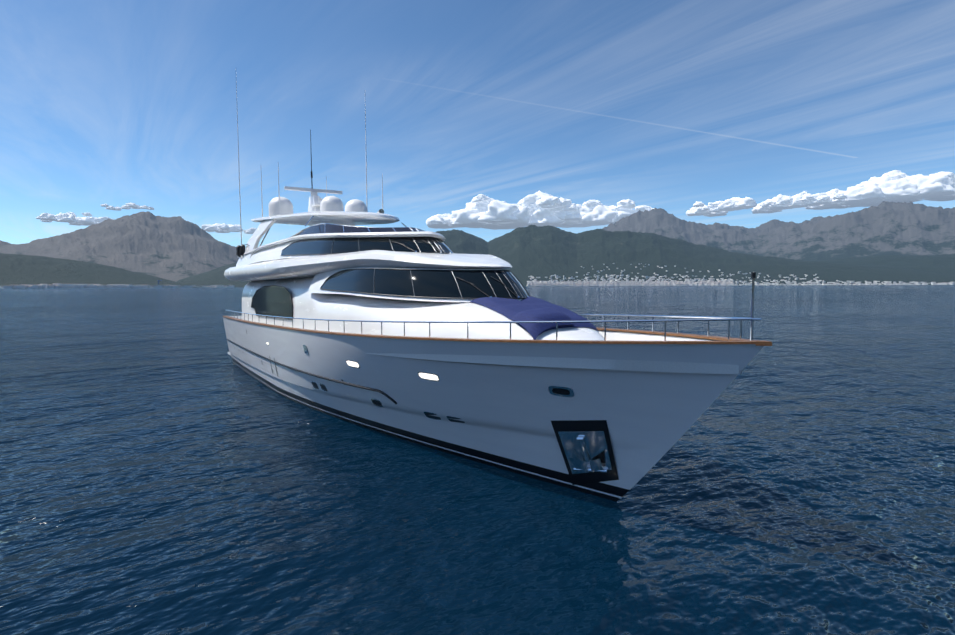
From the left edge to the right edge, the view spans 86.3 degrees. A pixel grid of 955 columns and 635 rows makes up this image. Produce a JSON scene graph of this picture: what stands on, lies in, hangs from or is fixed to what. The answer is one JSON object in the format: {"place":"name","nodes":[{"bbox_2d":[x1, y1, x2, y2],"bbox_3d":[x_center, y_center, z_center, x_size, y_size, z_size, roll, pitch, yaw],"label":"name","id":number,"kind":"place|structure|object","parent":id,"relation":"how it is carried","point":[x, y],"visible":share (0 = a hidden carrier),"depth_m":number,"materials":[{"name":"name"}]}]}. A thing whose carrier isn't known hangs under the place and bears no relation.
{"place":"outdoors","nodes":[
{"label":"outdoors","id":0,"kind":"place"},
{"bbox_2d":[36,212,113,225],"bbox_3d":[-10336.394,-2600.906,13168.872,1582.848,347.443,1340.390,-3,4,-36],"label":"cloud","id":1,"kind":"structure","parent":0,"point":[70,218],"depth_m":13096.29,"materials":[{"name":"white"}]},
{"bbox_2d":[0,253,206,288],"bbox_3d":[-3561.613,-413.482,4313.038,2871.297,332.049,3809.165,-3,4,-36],"label":"hill","id":2,"kind":"structure","parent":0,"point":[17,269],"depth_m":3564.98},
{"bbox_2d":[0,211,238,281],"bbox_3d":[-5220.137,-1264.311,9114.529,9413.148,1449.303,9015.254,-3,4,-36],"label":"mountain","id":3,"kind":"structure","parent":0,"point":[174,248],"depth_m":7368.75,"materials":[{"name":"grey stone"}]},
{"bbox_2d":[101,202,153,210],"bbox_3d":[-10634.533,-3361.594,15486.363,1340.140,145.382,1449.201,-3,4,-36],"label":"cloud","id":4,"kind":"structure","parent":0,"point":[129,205],"depth_m":15352.43,"materials":[{"name":"white"}]},
{"bbox_2d":[176,261,249,286],"bbox_3d":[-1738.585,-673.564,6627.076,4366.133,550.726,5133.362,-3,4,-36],"label":"hill","id":5,"kind":"structure","parent":0,"point":[216,276],"depth_m":4796.20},
{"bbox_2d":[201,223,255,233],"bbox_3d":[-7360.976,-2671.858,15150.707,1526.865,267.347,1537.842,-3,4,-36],"label":"cloud","id":6,"kind":"structure","parent":0,"point":[221,228],"depth_m":14869.99,"materials":[{"name":"white"}]},
{"bbox_2d":[0,285,954,634],"bbox_3d":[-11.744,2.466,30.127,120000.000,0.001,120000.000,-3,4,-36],"label":"sea water","id":7,"kind":"structure","parent":0,"point":[168,465],"depth_m":10.27,"materials":[{"name":"blue liquid"}]},
{"bbox_2d":[222,84,771,501],"bbox_3d":[-4.133,-3.846,19.147,6.360,16.200,29.080,-3,4,-36],"label":"yacht","id":8,"kind":"object","parent":7,"relation":"on","point":[432,340],"visible":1,"depth_m":12.05,"materials":[{"name":"white"}]},
{"bbox_2d":[0,0,954,248],"label":"sky","id":9,"kind":"structure","parent":0,"point":[668,105],"materials":[{"name":"blue"}]},
{"bbox_2d":[426,190,653,229],"bbox_3d":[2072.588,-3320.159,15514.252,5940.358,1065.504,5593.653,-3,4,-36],"label":"cloud","id":10,"kind":"structure","parent":0,"point":[539,208],"depth_m":14977.53,"materials":[{"name":"white"}]},
{"bbox_2d":[436,225,954,285],"bbox_3d":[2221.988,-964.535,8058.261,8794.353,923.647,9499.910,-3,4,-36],"label":"hill","id":11,"kind":"structure","parent":0,"point":[543,252],"depth_m":6147.60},
{"bbox_2d":[0,263,954,288],"bbox_3d":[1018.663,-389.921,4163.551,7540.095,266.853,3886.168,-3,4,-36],"label":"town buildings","id":12,"kind":"structure","parent":11,"relation":"on","point":[650,282],"depth_m":4893.52,"materials":[{"name":"white"}]},
{"bbox_2d":[686,191,846,216],"bbox_3d":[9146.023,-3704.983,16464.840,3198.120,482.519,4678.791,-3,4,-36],"label":"cloud","id":13,"kind":"structure","parent":0,"point":[779,202],"depth_m":15953.76,"materials":[{"name":"white"}]},
{"bbox_2d":[600,201,954,260],"bbox_3d":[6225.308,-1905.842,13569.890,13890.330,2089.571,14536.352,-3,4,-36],"label":"mountain","id":14,"kind":"structure","parent":0,"point":[910,228],"depth_m":10083.96,"materials":[{"name":"grey stone"}]},
{"bbox_2d":[805,170,954,209],"bbox_3d":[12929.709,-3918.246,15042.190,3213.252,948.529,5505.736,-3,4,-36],"label":"cloud","id":15,"kind":"structure","parent":0,"point":[896,186],"depth_m":14623.90,"materials":[{"name":"white"}]}
]}

